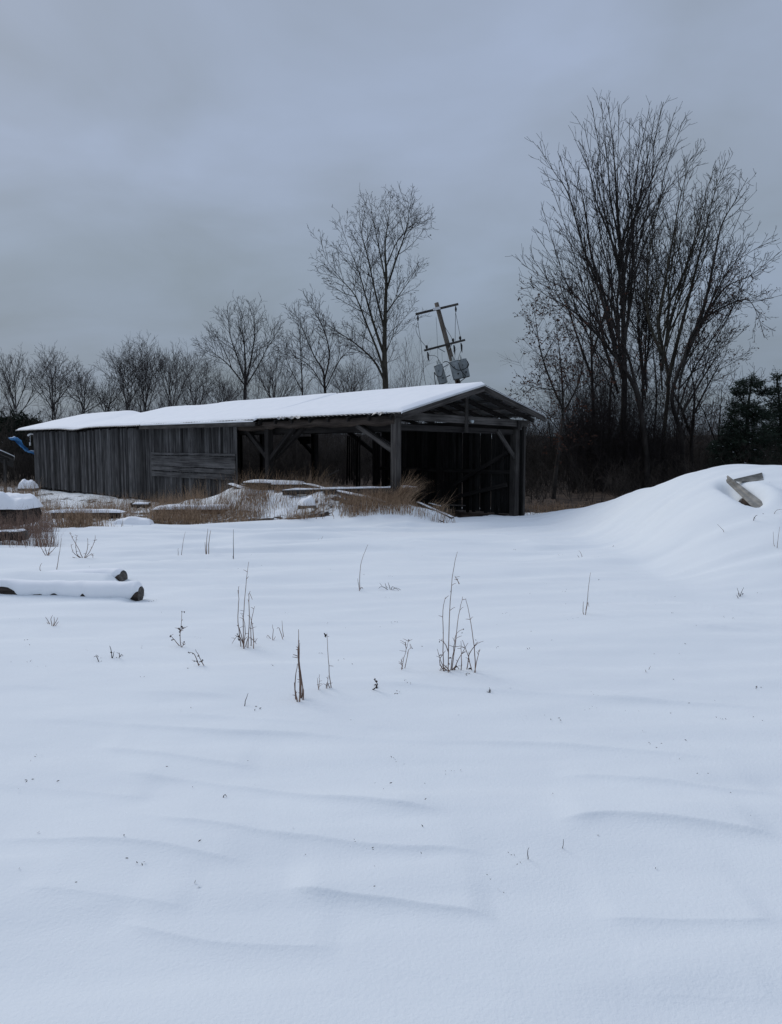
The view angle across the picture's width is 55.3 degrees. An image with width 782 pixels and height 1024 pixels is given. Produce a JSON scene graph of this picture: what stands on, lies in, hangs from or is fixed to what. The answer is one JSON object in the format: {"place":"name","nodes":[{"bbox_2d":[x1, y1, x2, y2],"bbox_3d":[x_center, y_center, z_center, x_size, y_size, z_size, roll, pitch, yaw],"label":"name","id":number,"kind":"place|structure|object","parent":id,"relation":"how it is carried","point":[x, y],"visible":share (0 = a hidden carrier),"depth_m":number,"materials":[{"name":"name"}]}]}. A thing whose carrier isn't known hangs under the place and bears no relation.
{"place":"outdoors","nodes":[
{"label":"outdoors","id":0,"kind":"place"},
{"bbox_2d":[45,500,121,527],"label":"dry grass","id":1,"kind":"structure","parent":0,"point":[80,522],"depth_m":16.71,"materials":[{"name":"brown plant"}]},
{"bbox_2d":[1,419,777,469],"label":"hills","id":2,"kind":"structure","parent":0,"point":[381,448],"depth_m":71.56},
{"bbox_2d":[0,344,50,416],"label":"distant bare tree","id":3,"kind":"object","parent":2,"relation":"on","point":[14,382],"visible":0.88,"depth_m":67.26,"materials":[{"name":"brown plant"}]},
{"bbox_2d":[40,362,118,414],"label":"distant bare tree","id":4,"kind":"object","parent":2,"relation":"on","point":[83,396],"visible":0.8,"depth_m":71.32,"materials":[{"name":"brown plant"}]},
{"bbox_2d":[83,370,133,411],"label":"distant bare tree","id":5,"kind":"object","parent":2,"relation":"on","point":[114,400],"visible":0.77,"depth_m":72.72,"materials":[{"name":"grey plant"}]},
{"bbox_2d":[92,336,157,410],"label":"distant bare tree","id":6,"kind":"object","parent":2,"relation":"on","point":[122,380],"visible":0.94,"depth_m":68.48,"materials":[{"name":"grey plant"}]},
{"bbox_2d":[115,331,169,411],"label":"distant bare tree","id":7,"kind":"object","parent":2,"relation":"on","point":[149,379],"visible":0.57,"depth_m":69.86,"materials":[{"name":"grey plant"}]},
{"bbox_2d":[150,341,201,405],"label":"distant bare tree","id":8,"kind":"object","parent":2,"relation":"on","point":[170,375],"visible":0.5,"depth_m":71.07,"materials":[{"name":"grey plant"}]},
{"bbox_2d":[157,347,228,404],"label":"distant bare tree","id":9,"kind":"object","parent":2,"relation":"on","point":[204,374],"visible":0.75,"depth_m":70.09,"materials":[{"name":"brown plant"}]},
{"bbox_2d":[201,370,242,403],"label":"distant bare tree","id":10,"kind":"object","parent":2,"relation":"on","point":[217,390],"visible":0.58,"depth_m":76.77,"materials":[{"name":"grey plant"}]},
{"bbox_2d":[247,348,300,397],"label":"distant bare tree","id":11,"kind":"object","parent":2,"relation":"on","point":[270,375],"visible":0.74,"depth_m":72.72,"materials":[{"name":"grey plant"}]},
{"bbox_2d":[318,350,379,392],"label":"distant bare tree","id":12,"kind":"object","parent":2,"relation":"on","point":[350,382],"visible":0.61,"depth_m":74.83,"materials":[{"name":"grey plant"}]},
{"bbox_2d":[0,464,781,1023],"bbox_3d":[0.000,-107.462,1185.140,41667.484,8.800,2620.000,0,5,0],"label":"snow ground","id":13,"kind":"structure","parent":0,"point":[640,882],"depth_m":3.72,"materials":[{"name":"white snow"}]},
{"bbox_2d":[0,450,14,491],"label":"lean to shed","id":14,"kind":"object","parent":13,"relation":"on","point":[6,458],"visible":0.85,"depth_m":32.93,"materials":[{"name":"grey wood"}]},
{"bbox_2d":[0,529,28,540],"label":"fallen log","id":15,"kind":"object","parent":13,"relation":"on","point":[17,533],"visible":0.73,"depth_m":13.69,"materials":[{"name":"brown wood"}]},
{"bbox_2d":[0,491,42,525],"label":"timber pile","id":16,"kind":"object","parent":13,"relation":"on","point":[12,502],"visible":0.81,"depth_m":15.57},
{"bbox_2d":[0,409,43,473],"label":"evergreen bush","id":17,"kind":"object","parent":13,"relation":"on","point":[18,423],"visible":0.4,"depth_m":51.24,"materials":[{"name":"green plant"}]},
{"bbox_2d":[0,478,45,500],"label":"dry grass","id":18,"kind":"structure","parent":13,"relation":"on","point":[21,490],"depth_m":29.90,"materials":[{"name":"brown plant"}]},
{"bbox_2d":[17,479,38,491],"bbox_3d":[-14.830,-1.100,30.523,0.657,0.516,0.589,0,5,0],"label":"snowy heap","id":19,"kind":"object","parent":18,"relation":"on","point":[23,483],"visible":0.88,"depth_m":30.30,"materials":[{"name":"snow"}]},
{"bbox_2d":[0,503,62,546],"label":"dry grass","id":20,"kind":"structure","parent":13,"relation":"on","point":[33,529],"depth_m":13.94,"materials":[{"name":"brown plant"}]},
{"bbox_2d":[39,538,57,555],"bbox_3d":[-5.529,0.551,11.979,0.310,0.336,0.253,0,5,0],"label":"shrub","id":21,"kind":"object","parent":13,"relation":"on","point":[45,548],"visible":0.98,"depth_m":12.01,"materials":[{"name":"brown plant"}]},
{"bbox_2d":[16,344,94,420],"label":"distant bare tree","id":22,"kind":"object","parent":13,"relation":"on","point":[60,389],"visible":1,"depth_m":65.01,"materials":[{"name":"grey plant"}]},
{"bbox_2d":[0,579,143,600],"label":"fallen log","id":23,"kind":"object","parent":13,"relation":"on","point":[132,590],"visible":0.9,"depth_m":8.06,"materials":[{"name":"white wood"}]},
{"bbox_2d":[70,533,96,557],"bbox_3d":[-4.693,0.513,11.472,0.466,0.433,0.220,1,5,8],"label":"forked shrub","id":24,"kind":"object","parent":13,"relation":"on","point":[79,550],"visible":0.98,"depth_m":11.46,"materials":[{"name":"brown plant"}]},
{"bbox_2d":[44,509,125,519],"bbox_3d":[-8.012,0.057,19.585,2.060,0.292,0.387,0,5,0],"label":"timber pile","id":25,"kind":"object","parent":13,"relation":"on","point":[112,512],"visible":0.54,"depth_m":19.43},
{"bbox_2d":[49,568,127,580],"bbox_3d":[-4.534,0.900,9.608,2.438,0.439,0.256,1,5,12],"label":"fallen log","id":26,"kind":"object","parent":13,"relation":"on","point":[119,574],"visible":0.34,"depth_m":9.35,"materials":[{"name":"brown wood"}]},
{"bbox_2d":[21,476,210,522],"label":"dry grass","id":27,"kind":"structure","parent":13,"relation":"on","point":[126,508],"depth_m":21.30,"materials":[{"name":"brown plant"}]},
{"bbox_2d":[130,502,150,507],"bbox_3d":[-7.079,-0.192,21.066,0.558,0.180,0.299,0,5,0],"label":"timber pile","id":28,"kind":"object","parent":27,"relation":"on","point":[140,504],"visible":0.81,"depth_m":20.96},
{"bbox_2d":[112,516,155,524],"bbox_3d":[-6.110,0.265,17.693,0.980,0.337,0.471,0,5,0],"label":"timber pile","id":29,"kind":"object","parent":13,"relation":"on","point":[135,520],"visible":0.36,"depth_m":17.51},
{"bbox_2d":[170,611,187,646],"bbox_3d":[-1.728,0.955,6.031,0.147,0.319,0.106,0,5,0],"label":"seeding weed","id":30,"kind":"object","parent":13,"relation":"on","point":[182,627],"visible":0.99,"depth_m":6.04,"materials":[{"name":"brown plant"}]},
{"bbox_2d":[151,504,229,514],"bbox_3d":[-5.256,-0.073,20.073,2.279,0.293,0.354,0,5,0],"label":"timber pile","id":31,"kind":"object","parent":13,"relation":"on","point":[179,507],"visible":0.21,"depth_m":19.93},
{"bbox_2d":[188,649,203,665],"bbox_3d":[-1.400,1.048,5.382,0.114,0.189,0.241,-4,6,-36],"label":"leafy twig","id":32,"kind":"object","parent":13,"relation":"on","point":[196,658],"visible":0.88,"depth_m":5.38,"materials":[{"name":"grey"}]},
{"bbox_2d":[205,531,210,553],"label":"dry weed","id":33,"kind":"object","parent":13,"relation":"on","point":[206,545],"visible":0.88,"depth_m":11.91,"materials":[{"name":"brown plant"}]},
{"bbox_2d":[233,529,233,558],"bbox_3d":[-2.420,0.501,11.452,0.020,0.479,0.113,-1,5,-9],"label":"lone stick","id":34,"kind":"object","parent":13,"relation":"on","point":[233,543],"visible":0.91,"depth_m":11.47,"materials":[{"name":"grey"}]},
{"bbox_2d":[228,483,244,488],"bbox_3d":[-4.495,-0.739,21.770,0.726,0.194,0.169,5,7,44],"label":"loose plank","id":35,"kind":"object","parent":13,"relation":"on","point":[232,484],"visible":0.54,"depth_m":21.67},
{"bbox_2d":[191,292,285,438],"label":"rounded bare tree","id":36,"kind":"object","parent":13,"relation":"on","point":[235,350],"visible":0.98,"depth_m":58.82,"materials":[{"name":"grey plant"}]},
{"bbox_2d":[138,461,339,524],"bbox_3d":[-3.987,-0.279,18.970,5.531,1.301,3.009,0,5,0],"label":"dry grass","id":37,"kind":"structure","parent":13,"relation":"on","point":[164,519],"depth_m":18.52,"materials":[{"name":"brown plant"}]},
{"bbox_2d":[232,562,256,648],"bbox_3d":[-1.202,0.767,6.009,0.218,0.711,0.228,0,5,0],"label":"dry weed clump","id":38,"kind":"object","parent":13,"relation":"on","point":[242,639],"visible":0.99,"depth_m":6.08,"materials":[{"name":"brown plant"}]},
{"bbox_2d":[54,322,456,477],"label":"understorey","id":39,"kind":"object","parent":13,"relation":"on","point":[223,390],"visible":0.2,"depth_m":52.62,"materials":[{"name":"grey"}]},
{"bbox_2d":[242,479,304,485],"bbox_3d":[-3.365,-0.840,21.410,1.848,0.196,0.574,0,5,0],"label":"snowy slab","id":40,"kind":"object","parent":13,"relation":"on","point":[274,482],"depth_m":21.17,"materials":[{"name":"white snow"}]},
{"bbox_2d":[15,382,545,515],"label":"open shed","id":41,"kind":"structure","parent":13,"relation":"on","point":[138,455],"depth_m":24.52,"materials":[{"name":"wood"}]},
{"bbox_2d":[8,436,33,453],"bbox_3d":[-18.405,-3.258,37.264,1.497,1.056,0.252,0,5,0],"label":"tarp","id":42,"kind":"object","parent":41,"relation":"hanging from","point":[17,440],"visible":0.91,"depth_m":37.25,"materials":[{"name":"blue plastic"}]},
{"bbox_2d":[272,312,313,436],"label":"thin bare tree","id":43,"kind":"object","parent":13,"relation":"on","point":[301,368],"visible":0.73,"depth_m":64.72,"materials":[{"name":"brown plant"}]},
{"bbox_2d":[293,629,303,701],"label":"plume grass","id":44,"kind":"object","parent":13,"relation":"on","point":[301,689],"depth_m":4.69,"materials":[{"name":"brown plant"}]},
{"bbox_2d":[297,495,315,508],"bbox_3d":[-2.084,-0.232,18.454,0.365,0.356,0.352,-3,6,-34],"label":"stone block","id":45,"kind":"object","parent":13,"relation":"on","point":[309,499],"depth_m":18.36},
{"bbox_2d":[271,285,368,437],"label":"crooked bare tree","id":46,"kind":"object","parent":13,"relation":"on","point":[329,359],"visible":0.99,"depth_m":55.22,"materials":[{"name":"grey plant"}]},
{"bbox_2d":[324,633,331,687],"bbox_3d":[-0.396,0.965,4.811,0.060,0.415,0.134,-2,5,-17],"label":"dry stalk","id":47,"kind":"object","parent":13,"relation":"on","point":[327,684],"visible":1,"depth_m":4.83,"materials":[{"name":"grey"}]},
{"bbox_2d":[302,483,382,502],"bbox_3d":[-1.269,-0.497,19.532,3.192,0.417,0.106,5,7,43],"label":"loose plank","id":48,"kind":"object","parent":13,"relation":"on","point":[338,492],"visible":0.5,"depth_m":19.57,"materials":[{"name":"grey wood"}]},
{"bbox_2d":[282,485,416,494],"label":"loose beam","id":49,"kind":"structure","parent":13,"relation":"on","point":[296,490],"depth_m":19.62,"materials":[{"name":"grey wood"}]},
{"bbox_2d":[307,181,437,388],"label":"oval bare tree","id":50,"kind":"object","parent":13,"relation":"on","point":[383,344],"visible":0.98,"depth_m":56.48,"materials":[{"name":"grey plant"}]},
{"bbox_2d":[0,362,777,445],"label":"distant woods","id":51,"kind":"object","parent":13,"relation":"on","point":[136,407],"visible":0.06,"depth_m":82.06,"materials":[{"name":"grey"}]},
{"bbox_2d":[0,382,778,486],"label":"undergrowth","id":52,"kind":"object","parent":13,"relation":"on","point":[296,461],"visible":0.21,"depth_m":42.34,"materials":[{"name":"black plant"}]},
{"bbox_2d":[18,566,762,892],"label":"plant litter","id":53,"kind":"object","parent":13,"relation":"on","point":[391,756],"visible":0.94,"depth_m":3.85,"materials":[{"name":"brown plant"}]},
{"bbox_2d":[399,639,412,669],"bbox_3d":[0.104,1.007,5.277,0.104,0.258,0.113,0,5,0],"label":"dry weed","id":54,"kind":"object","parent":13,"relation":"on","point":[405,644],"visible":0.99,"depth_m":5.29,"materials":[{"name":"grey"}]},
{"bbox_2d":[392,339,430,423],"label":"whip sapling","id":55,"kind":"object","parent":13,"relation":"on","point":[410,370],"visible":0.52,"depth_m":45.58,"materials":[{"name":"brown plant"}]},
{"bbox_2d":[417,502,453,518],"bbox_3d":[1.090,-0.050,18.669,1.059,0.373,0.136,4,6,35],"label":"leaning plank","id":56,"kind":"object","parent":13,"relation":"on","point":[444,513],"visible":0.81,"depth_m":18.67,"materials":[{"name":"grey wood"}]},
{"bbox_2d":[415,302,469,384],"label":"utility pole","id":57,"kind":"object","parent":13,"relation":"on","point":[459,368],"visible":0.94,"depth_m":40.12,"materials":[{"name":"grey wood"}]},
{"bbox_2d":[437,554,482,672],"bbox_3d":[0.520,0.708,5.214,0.366,0.907,0.247,-1,5,-14],"label":"dry weed clump","id":58,"kind":"object","parent":13,"relation":"on","point":[464,647],"visible":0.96,"depth_m":5.25,"materials":[{"name":"brown plant"}]},
{"bbox_2d":[505,272,622,498],"bbox_3d":[6.956,-4.926,30.524,4.537,9.930,4.118,0,5,0],"label":"oak sapling","id":59,"kind":"object","parent":13,"relation":"on","point":[562,409],"visible":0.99,"depth_m":30.46,"materials":[{"name":"brown plant"}]},
{"bbox_2d":[534,236,637,478],"bbox_3d":[9.617,-7.428,38.634,5.090,14.663,4.292,0,5,0],"label":"straight bare tree","id":60,"kind":"object","parent":13,"relation":"on","point":[580,345],"visible":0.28,"depth_m":38.47,"materials":[{"name":"brown plant"}]},
{"bbox_2d":[518,220,655,487],"bbox_3d":[8.820,-6.592,33.820,6.527,12.055,3.730,-1,5,-15],"label":"leaning bare tree","id":61,"kind":"object","parent":13,"relation":"on","point":[639,402],"visible":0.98,"depth_m":33.55,"materials":[{"name":"brown plant"}]},
{"bbox_2d":[583,573,590,614],"bbox_3d":[1.879,0.792,7.154,0.044,0.412,0.148,4,6,35],"label":"tall grass pair","id":62,"kind":"object","parent":13,"relation":"on","point":[587,599],"depth_m":7.19},
{"bbox_2d":[505,90,706,489],"bbox_3d":[9.970,-10.048,35.575,8.965,19.154,5.356,0,5,0],"label":"tall bare tree","id":63,"kind":"object","parent":13,"relation":"on","point":[631,248],"visible":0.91,"depth_m":34.90,"materials":[{"name":"brown plant"}]},
{"bbox_2d":[498,301,728,492],"bbox_3d":[10.853,-5.293,36.205,11.638,8.827,9.253,0,5,0],"label":"understorey","id":64,"kind":"object","parent":13,"relation":"on","point":[611,438],"visible":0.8,"depth_m":35.05,"materials":[{"name":"grey"}]},
{"bbox_2d":[560,181,705,484],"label":"slender bare tree","id":65,"kind":"object","parent":13,"relation":"on","point":[642,313],"visible":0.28,"depth_m":40.05,"materials":[{"name":"brown plant"}]},
{"bbox_2d":[525,433,781,503],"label":"bramble thicket","id":66,"kind":"object","parent":13,"relation":"on","point":[535,477],"visible":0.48,"depth_m":31.40,"materials":[{"name":"brown plant"}]},
{"bbox_2d":[627,139,745,483],"bbox_3d":[14.182,-9.669,36.511,6.666,18.336,3.776,-3,6,-30],"label":"forked bare tree","id":67,"kind":"object","parent":13,"relation":"on","point":[681,285],"visible":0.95,"depth_m":36.10,"materials":[{"name":"brown plant"}]},
{"bbox_2d":[651,317,758,471],"bbox_3d":[15.909,-5.202,38.042,5.775,8.999,4.792,0,5,0],"label":"twisted bare tree","id":68,"kind":"object","parent":13,"relation":"on","point":[692,436],"visible":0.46,"depth_m":37.69,"materials":[{"name":"brown plant"}]},
{"bbox_2d":[654,169,781,474],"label":"spreading bare tree","id":69,"kind":"object","parent":13,"relation":"on","point":[708,312],"visible":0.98,"depth_m":34.33,"materials":[{"name":"brown plant"}]},
{"bbox_2d":[677,363,771,464],"bbox_3d":[15.855,-4.007,35.299,5.566,6.206,3.020,-3,6,-32],"label":"snapped bare tree","id":70,"kind":"object","parent":13,"relation":"on","point":[716,411],"visible":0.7,"depth_m":35.19,"materials":[{"name":"brown plant"}]},
{"bbox_2d":[703,372,781,467],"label":"cedar tree","id":71,"kind":"object","parent":13,"relation":"on","point":[745,435],"visible":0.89,"depth_m":32.58,"materials":[{"name":"green plant"}]},
{"bbox_2d":[726,475,762,507],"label":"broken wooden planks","id":72,"kind":"object","parent":13,"relation":"on","point":[751,499],"visible":0.84,"depth_m":11.50,"materials":[{"name":"grey wood"}]},
{"bbox_2d":[734,473,763,481],"bbox_3d":[6.011,-0.565,12.273,0.746,0.150,0.341,-3,6,-29],"label":"wooden plank","id":73,"kind":"object","parent":13,"relation":"on","point":[755,477],"visible":0.79,"depth_m":12.27,"materials":[{"name":"grey wood"}]},
{"bbox_2d":[754,365,781,464],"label":"cedar tree","id":74,"kind":"object","parent":13,"relation":"on","point":[776,405],"visible":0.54,"depth_m":33.58,"materials":[{"name":"green plant"}]},
{"bbox_2d":[0,0,781,436],"label":"sky","id":75,"kind":"structure","parent":0,"point":[164,163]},
{"bbox_2d":[330,484,454,522],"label":"dry grass","id":76,"kind":"structure","parent":0,"point":[355,501],"depth_m":18.16,"materials":[{"name":"brown plant"}]},
{"bbox_2d":[393,471,456,513],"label":"dry grass","id":77,"kind":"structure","parent":0,"point":[407,492],"depth_m":18.48,"materials":[{"name":"brown plant"}]},
{"bbox_2d":[525,499,595,514],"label":"dry grass","id":78,"kind":"structure","parent":0,"point":[549,508],"depth_m":24.91,"materials":[{"name":"brown plant"}]}
]}

